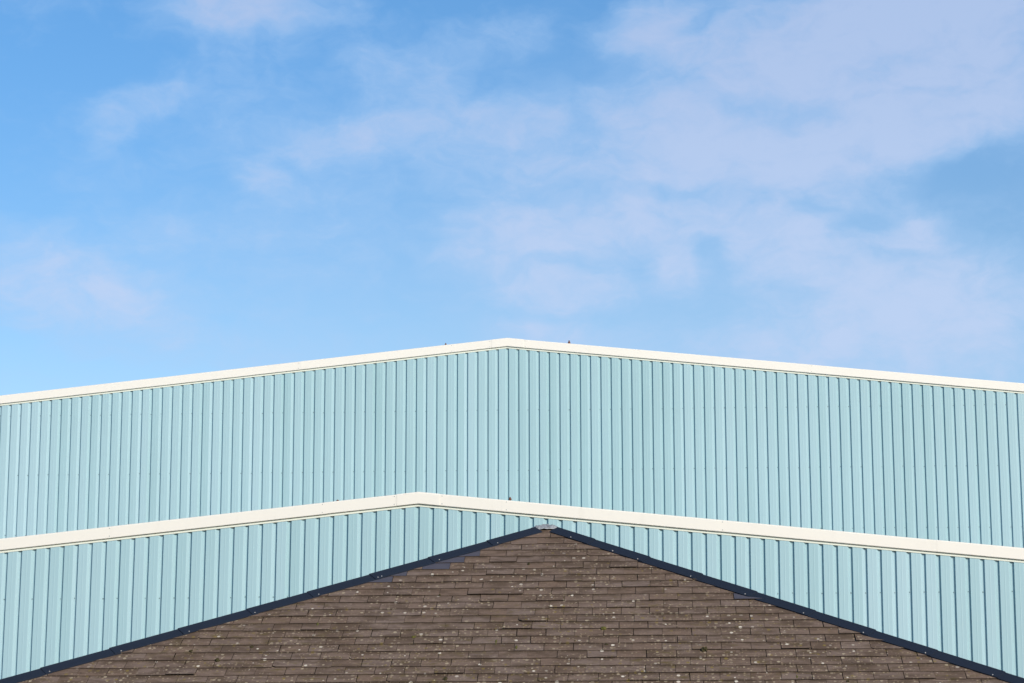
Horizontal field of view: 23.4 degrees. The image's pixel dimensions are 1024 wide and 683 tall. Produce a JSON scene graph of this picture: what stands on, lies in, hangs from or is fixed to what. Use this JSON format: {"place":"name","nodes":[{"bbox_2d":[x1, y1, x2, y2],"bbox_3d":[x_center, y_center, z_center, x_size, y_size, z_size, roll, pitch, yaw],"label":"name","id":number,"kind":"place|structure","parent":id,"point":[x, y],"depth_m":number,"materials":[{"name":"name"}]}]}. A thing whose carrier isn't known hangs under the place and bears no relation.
{"place":"outdoors","nodes":[
{"label":"outdoors","id":0,"kind":"place"},
{"bbox_2d":[0,338,1023,547],"bbox_3d":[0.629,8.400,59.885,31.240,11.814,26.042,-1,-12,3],"label":"industrial hall","id":1,"kind":"structure","parent":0,"point":[911,455],"depth_m":48.04,"materials":[{"name":"blue metal"}]},
{"bbox_2d":[0,492,1023,678],"bbox_3d":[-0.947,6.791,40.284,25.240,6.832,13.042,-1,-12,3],"label":"industrial hall","id":2,"kind":"structure","parent":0,"point":[66,595],"depth_m":34.50,"materials":[{"name":"blue metal"}]},
{"bbox_2d":[0,524,1023,682],"bbox_3d":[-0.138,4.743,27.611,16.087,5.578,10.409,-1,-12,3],"label":"slate roofed building","id":3,"kind":"structure","parent":0,"point":[546,603],"depth_m":25.69,"materials":[{"name":"stone"}]},
{"bbox_2d":[0,0,1023,395],"label":"sky","id":4,"kind":"structure","parent":0,"point":[187,186],"materials":[{"name":"blue"}]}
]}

